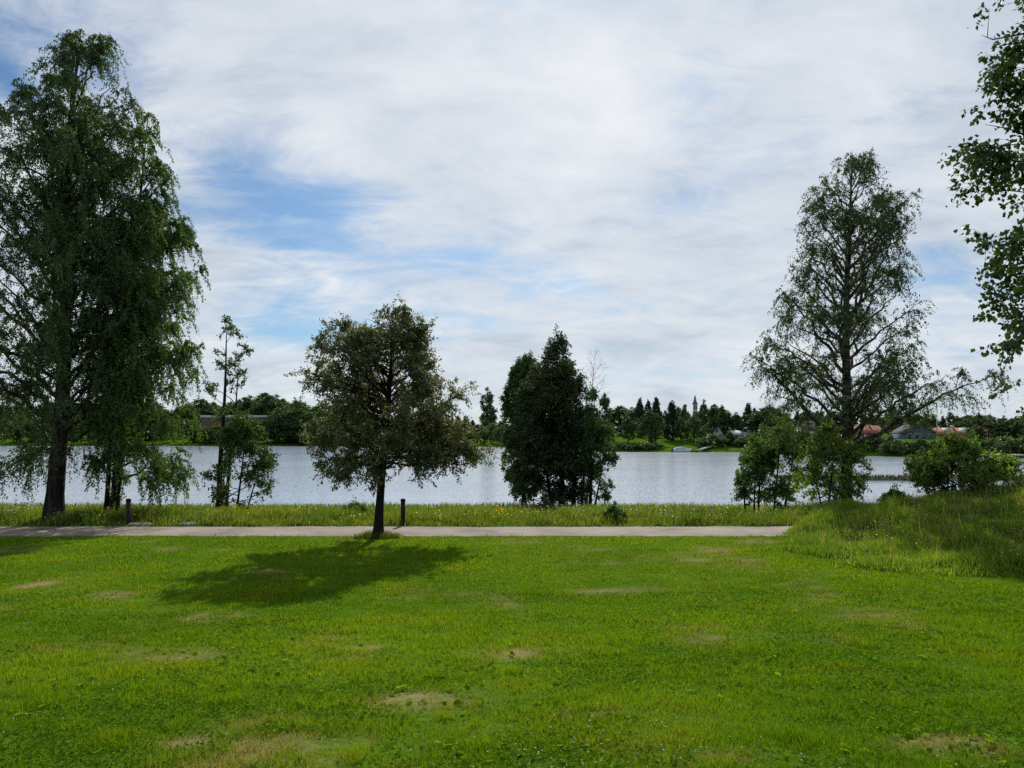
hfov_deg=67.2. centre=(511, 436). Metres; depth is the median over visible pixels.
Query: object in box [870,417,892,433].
round tree
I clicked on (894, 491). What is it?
shrub
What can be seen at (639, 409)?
spruce tree
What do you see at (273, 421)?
round tree
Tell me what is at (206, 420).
flat roofed building
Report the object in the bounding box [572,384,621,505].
alder bush
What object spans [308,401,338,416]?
round tree
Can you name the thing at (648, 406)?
spruce tree
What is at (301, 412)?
round tree
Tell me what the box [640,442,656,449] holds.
shore bush
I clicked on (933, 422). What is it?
round tree
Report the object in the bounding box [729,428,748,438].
cottage
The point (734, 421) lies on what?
round tree
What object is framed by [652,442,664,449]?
shore bush
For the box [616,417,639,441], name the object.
round tree
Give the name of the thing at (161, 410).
round tree
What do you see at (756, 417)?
round tree
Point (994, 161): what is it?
maple tree
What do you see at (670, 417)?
spruce tree
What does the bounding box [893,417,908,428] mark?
tall tree
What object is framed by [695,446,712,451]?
jetty
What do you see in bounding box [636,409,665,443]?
round tree
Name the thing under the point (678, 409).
round tree
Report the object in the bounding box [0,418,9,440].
tall tree
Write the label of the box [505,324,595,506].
tree
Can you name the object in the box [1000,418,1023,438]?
round tree
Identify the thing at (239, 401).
tall tree
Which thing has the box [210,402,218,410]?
tall tree
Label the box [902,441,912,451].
round tree
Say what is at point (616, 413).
round tree
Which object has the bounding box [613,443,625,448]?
shore bush
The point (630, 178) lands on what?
sky
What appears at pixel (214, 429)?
round tree
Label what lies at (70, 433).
tall tree
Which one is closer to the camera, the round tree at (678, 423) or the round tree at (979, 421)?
the round tree at (979, 421)
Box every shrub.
[342,497,367,512]
[531,497,557,511]
[602,500,627,521]
[876,483,910,502]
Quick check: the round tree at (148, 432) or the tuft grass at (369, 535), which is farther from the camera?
the round tree at (148, 432)
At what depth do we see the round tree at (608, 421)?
264.78 m
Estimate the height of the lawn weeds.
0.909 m
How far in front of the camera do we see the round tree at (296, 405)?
418.39 m
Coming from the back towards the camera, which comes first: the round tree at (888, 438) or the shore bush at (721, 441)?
the shore bush at (721, 441)
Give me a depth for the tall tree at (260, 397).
471.91 m
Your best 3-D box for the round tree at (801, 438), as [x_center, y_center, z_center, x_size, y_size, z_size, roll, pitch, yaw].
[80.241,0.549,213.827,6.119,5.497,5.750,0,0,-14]
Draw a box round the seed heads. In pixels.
[792,475,1023,567]
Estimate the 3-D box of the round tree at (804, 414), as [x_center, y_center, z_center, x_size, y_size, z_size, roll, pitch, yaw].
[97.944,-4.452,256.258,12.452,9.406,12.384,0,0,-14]
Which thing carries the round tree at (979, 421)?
on the ground at (440, 696)
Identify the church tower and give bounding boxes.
[692,396,697,411]
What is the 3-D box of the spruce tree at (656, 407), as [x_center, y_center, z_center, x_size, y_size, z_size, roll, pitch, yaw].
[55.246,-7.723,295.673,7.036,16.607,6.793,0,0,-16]
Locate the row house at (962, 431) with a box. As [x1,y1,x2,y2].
[932,425,975,438]
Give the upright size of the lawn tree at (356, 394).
8.212 m
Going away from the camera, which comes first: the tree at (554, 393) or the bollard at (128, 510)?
the bollard at (128, 510)
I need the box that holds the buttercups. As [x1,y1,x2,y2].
[15,504,721,516]
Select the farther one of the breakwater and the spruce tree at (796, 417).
the spruce tree at (796, 417)
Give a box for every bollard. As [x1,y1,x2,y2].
[126,498,130,524]
[400,498,405,525]
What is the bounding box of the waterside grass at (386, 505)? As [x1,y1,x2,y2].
[0,500,870,511]
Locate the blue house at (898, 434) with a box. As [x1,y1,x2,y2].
[889,422,935,438]
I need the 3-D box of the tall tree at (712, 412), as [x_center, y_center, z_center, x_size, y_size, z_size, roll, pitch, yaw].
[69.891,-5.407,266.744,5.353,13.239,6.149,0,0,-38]
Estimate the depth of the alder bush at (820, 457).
31.02 m
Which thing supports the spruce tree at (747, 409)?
on the ground at (440, 696)
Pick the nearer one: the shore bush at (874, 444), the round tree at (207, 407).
the shore bush at (874, 444)
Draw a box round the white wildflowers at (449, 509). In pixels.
[0,503,801,517]
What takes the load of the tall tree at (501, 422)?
on the ground at (440, 696)
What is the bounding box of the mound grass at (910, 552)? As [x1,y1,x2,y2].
[771,479,1023,577]
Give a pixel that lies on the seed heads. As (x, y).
(939, 518)
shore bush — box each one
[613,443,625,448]
[621,442,632,449]
[629,442,642,450]
[633,442,646,449]
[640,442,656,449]
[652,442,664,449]
[695,433,729,446]
[695,437,720,447]
[732,439,746,445]
[739,432,764,449]
[760,427,805,447]
[866,441,887,449]
[878,440,907,453]
[906,438,938,454]
[985,435,1012,451]
[987,438,1023,453]
[1011,437,1023,452]
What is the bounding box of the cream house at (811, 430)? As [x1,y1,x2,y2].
[793,421,834,436]
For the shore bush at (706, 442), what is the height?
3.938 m
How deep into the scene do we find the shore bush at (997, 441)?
178.87 m
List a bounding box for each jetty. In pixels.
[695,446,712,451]
[983,454,1023,457]
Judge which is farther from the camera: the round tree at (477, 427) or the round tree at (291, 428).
the round tree at (291, 428)
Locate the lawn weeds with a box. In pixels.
[0,623,1023,767]
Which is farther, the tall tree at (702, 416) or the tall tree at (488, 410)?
the tall tree at (488, 410)
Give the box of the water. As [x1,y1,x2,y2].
[0,446,1023,507]
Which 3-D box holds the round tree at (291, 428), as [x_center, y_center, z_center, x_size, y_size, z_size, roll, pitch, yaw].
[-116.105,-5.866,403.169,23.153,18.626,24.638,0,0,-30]
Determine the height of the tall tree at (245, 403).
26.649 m
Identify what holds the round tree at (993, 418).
on the ground at (440, 696)
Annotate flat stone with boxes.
[128,522,150,525]
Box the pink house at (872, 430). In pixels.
[840,424,884,438]
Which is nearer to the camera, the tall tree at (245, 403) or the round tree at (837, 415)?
the round tree at (837, 415)
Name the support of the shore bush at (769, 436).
on the ground at (440, 696)
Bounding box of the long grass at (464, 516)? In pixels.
[0,501,810,526]
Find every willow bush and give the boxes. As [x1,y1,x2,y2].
[730,414,805,510]
[902,427,1023,495]
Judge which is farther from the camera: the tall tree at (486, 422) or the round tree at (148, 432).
the round tree at (148, 432)
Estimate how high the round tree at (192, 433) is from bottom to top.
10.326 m
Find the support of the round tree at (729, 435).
on the ground at (440, 696)
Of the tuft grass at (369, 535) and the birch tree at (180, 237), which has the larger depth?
the birch tree at (180, 237)
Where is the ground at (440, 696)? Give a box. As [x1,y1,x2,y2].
[0,430,1023,767]
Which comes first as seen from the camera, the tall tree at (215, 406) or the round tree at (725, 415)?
the round tree at (725, 415)
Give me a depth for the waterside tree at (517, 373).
51.46 m
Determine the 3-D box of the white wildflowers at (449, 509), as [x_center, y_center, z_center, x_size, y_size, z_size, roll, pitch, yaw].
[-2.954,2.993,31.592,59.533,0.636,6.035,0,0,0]
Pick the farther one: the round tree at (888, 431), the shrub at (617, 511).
the round tree at (888, 431)
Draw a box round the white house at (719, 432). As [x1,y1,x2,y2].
[708,426,723,437]
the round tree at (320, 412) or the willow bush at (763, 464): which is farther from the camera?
the round tree at (320, 412)
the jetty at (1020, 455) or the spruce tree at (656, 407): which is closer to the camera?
the jetty at (1020, 455)
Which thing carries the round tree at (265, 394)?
on the ground at (440, 696)
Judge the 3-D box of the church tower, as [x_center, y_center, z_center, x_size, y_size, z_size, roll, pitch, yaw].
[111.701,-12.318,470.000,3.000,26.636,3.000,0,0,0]
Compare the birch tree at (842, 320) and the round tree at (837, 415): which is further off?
the round tree at (837, 415)
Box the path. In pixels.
[0,526,792,536]
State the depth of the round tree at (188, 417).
449.51 m
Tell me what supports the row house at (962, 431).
on the ground at (440, 696)
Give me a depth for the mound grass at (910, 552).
22.12 m
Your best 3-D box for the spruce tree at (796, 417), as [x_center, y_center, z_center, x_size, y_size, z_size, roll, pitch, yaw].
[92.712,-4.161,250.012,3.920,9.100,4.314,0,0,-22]
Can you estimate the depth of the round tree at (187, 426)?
405.68 m
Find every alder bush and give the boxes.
[198,410,280,508]
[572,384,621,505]
[789,418,874,505]
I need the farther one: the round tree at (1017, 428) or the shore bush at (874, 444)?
the round tree at (1017, 428)
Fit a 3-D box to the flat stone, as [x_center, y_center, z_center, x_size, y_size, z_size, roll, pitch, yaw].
[-13.704,3.254,28.461,0.885,0.170,0.408,0,0,0]
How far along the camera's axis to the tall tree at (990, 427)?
204.90 m
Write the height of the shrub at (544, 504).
1.045 m
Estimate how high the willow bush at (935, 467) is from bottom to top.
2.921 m
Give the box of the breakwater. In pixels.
[774,473,1022,480]
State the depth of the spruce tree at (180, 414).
446.43 m
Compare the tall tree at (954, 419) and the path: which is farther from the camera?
the tall tree at (954, 419)
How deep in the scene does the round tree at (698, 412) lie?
312.78 m
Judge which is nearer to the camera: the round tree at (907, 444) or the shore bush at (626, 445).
the round tree at (907, 444)
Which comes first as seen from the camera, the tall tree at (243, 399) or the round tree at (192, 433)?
the round tree at (192, 433)
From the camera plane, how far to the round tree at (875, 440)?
189.39 m
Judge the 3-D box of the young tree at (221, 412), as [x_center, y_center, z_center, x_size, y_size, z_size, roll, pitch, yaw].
[-16.260,-1.296,44.092,2.843,11.434,2.604,0,0,0]
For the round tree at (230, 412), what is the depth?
493.42 m
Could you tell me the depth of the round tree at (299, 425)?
395.11 m
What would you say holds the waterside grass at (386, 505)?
on the ground at (440, 696)
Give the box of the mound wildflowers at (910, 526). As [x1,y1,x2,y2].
[810,491,1021,553]
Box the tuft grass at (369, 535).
[354,529,400,539]
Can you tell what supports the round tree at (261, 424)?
on the ground at (440, 696)
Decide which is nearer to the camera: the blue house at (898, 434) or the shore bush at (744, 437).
the blue house at (898, 434)
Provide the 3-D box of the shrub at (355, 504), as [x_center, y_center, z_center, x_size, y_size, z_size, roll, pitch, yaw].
[-6.950,3.119,33.979,1.196,1.118,1.412,0,0,0]
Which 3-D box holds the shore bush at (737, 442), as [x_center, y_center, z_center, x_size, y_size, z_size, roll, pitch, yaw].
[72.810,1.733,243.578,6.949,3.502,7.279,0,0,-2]
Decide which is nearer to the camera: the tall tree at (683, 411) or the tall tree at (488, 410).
the tall tree at (683, 411)
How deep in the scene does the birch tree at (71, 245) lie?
29.14 m
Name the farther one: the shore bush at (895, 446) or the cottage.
the cottage
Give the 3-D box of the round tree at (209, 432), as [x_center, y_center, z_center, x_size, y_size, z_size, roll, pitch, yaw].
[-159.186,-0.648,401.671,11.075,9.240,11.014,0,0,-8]
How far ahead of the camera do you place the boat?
232.71 m
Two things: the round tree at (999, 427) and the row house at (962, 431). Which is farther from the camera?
the row house at (962, 431)
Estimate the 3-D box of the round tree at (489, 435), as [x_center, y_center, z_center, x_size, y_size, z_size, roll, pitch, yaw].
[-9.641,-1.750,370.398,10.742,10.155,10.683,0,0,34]
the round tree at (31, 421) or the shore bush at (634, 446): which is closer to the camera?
the shore bush at (634, 446)
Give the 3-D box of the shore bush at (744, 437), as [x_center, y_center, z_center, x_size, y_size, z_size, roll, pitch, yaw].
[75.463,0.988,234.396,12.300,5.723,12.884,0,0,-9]
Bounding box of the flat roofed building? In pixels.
[200,415,266,426]
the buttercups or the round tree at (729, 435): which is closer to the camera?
the buttercups
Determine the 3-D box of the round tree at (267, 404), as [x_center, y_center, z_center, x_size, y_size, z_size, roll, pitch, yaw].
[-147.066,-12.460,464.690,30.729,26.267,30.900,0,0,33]
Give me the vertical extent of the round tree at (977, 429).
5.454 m
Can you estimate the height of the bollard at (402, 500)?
1.310 m
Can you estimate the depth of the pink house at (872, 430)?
224.99 m
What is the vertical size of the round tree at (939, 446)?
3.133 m
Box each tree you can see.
[0,28,167,519]
[0,405,15,437]
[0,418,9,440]
[4,421,28,443]
[13,418,40,441]
[68,420,79,442]
[77,110,214,513]
[129,402,171,439]
[132,423,154,440]
[169,401,204,425]
[172,422,201,441]
[173,406,182,437]
[184,398,217,427]
[184,424,200,442]
[194,427,215,443]
[202,314,254,508]
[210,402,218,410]
[210,423,226,440]
[220,401,238,414]
[233,399,242,407]
[236,397,249,414]
[240,395,254,413]
[243,392,268,411]
[246,395,287,436]
[247,395,265,414]
[256,417,282,442]
[262,409,296,443]
[267,397,316,414]
[269,408,298,442]
[280,409,310,442]
[283,291,504,537]
[292,412,315,439]
[306,407,330,431]
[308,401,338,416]
[471,424,486,441]
[478,387,497,426]
[480,423,499,442]
[482,418,489,437]
[491,425,505,442]
[497,418,505,426]
[498,350,547,503]
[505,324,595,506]
[581,350,611,505]
[598,392,611,419]
[603,418,616,441]
[606,405,633,432]
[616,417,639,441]
[620,407,644,433]
[633,397,646,437]
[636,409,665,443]
[644,400,652,436]
[647,397,663,434]
[659,400,682,440]
[663,406,691,433]
[673,417,690,440]
[679,414,706,442]
[680,404,689,438]
[691,408,715,435]
[698,400,709,434]
[705,405,732,434]
[706,404,723,434]
[725,432,734,443]
[727,414,743,429]
[739,403,753,433]
[740,146,1017,499]
[745,407,781,434]
[758,404,784,426]
[791,411,815,423]
[793,412,800,424]
[794,430,810,447]
[814,411,841,434]
[865,436,886,450]
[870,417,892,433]
[879,435,898,451]
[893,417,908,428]
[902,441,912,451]
[914,413,942,427]
[927,441,943,450]
[937,0,1023,434]
[938,416,946,427]
[941,412,956,427]
[952,416,962,427]
[953,415,973,427]
[958,413,993,428]
[963,424,986,440]
[973,439,987,450]
[982,422,996,438]
[987,415,997,423]
[987,420,1010,438]
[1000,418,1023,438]
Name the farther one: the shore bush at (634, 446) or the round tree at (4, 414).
the round tree at (4, 414)
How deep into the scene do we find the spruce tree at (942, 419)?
251.81 m
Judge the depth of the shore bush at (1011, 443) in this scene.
173.89 m
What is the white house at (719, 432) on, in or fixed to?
on the ground at (440, 696)
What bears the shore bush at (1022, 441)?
on the ground at (440, 696)
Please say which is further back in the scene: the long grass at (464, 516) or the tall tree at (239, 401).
the tall tree at (239, 401)
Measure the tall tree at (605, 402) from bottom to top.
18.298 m
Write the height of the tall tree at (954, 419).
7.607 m
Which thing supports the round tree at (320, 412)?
on the ground at (440, 696)
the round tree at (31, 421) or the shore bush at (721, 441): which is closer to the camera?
the shore bush at (721, 441)
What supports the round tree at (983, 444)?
on the ground at (440, 696)
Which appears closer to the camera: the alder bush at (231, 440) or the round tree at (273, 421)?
the alder bush at (231, 440)
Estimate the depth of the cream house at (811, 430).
229.33 m
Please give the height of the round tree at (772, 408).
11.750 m
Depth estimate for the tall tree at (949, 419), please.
278.86 m
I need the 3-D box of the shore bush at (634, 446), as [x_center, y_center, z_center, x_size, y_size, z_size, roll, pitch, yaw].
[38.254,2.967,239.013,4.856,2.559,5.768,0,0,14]
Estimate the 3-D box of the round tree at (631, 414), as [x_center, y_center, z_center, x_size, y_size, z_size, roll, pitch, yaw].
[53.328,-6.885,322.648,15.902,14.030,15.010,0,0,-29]
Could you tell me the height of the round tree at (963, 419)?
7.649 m
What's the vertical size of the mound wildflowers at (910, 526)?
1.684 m
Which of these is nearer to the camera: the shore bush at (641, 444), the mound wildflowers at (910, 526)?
the mound wildflowers at (910, 526)
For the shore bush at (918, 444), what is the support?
on the ground at (440, 696)
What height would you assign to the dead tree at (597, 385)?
10.699 m
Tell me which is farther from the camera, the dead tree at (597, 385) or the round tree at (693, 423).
the round tree at (693, 423)
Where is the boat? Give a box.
[671,446,690,451]
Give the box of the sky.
[0,0,1023,431]
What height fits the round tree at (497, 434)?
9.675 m
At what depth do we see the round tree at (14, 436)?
407.16 m
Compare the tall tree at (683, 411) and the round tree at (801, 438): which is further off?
the tall tree at (683, 411)
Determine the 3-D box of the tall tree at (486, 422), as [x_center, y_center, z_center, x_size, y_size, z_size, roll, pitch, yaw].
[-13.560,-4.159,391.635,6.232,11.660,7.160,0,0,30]

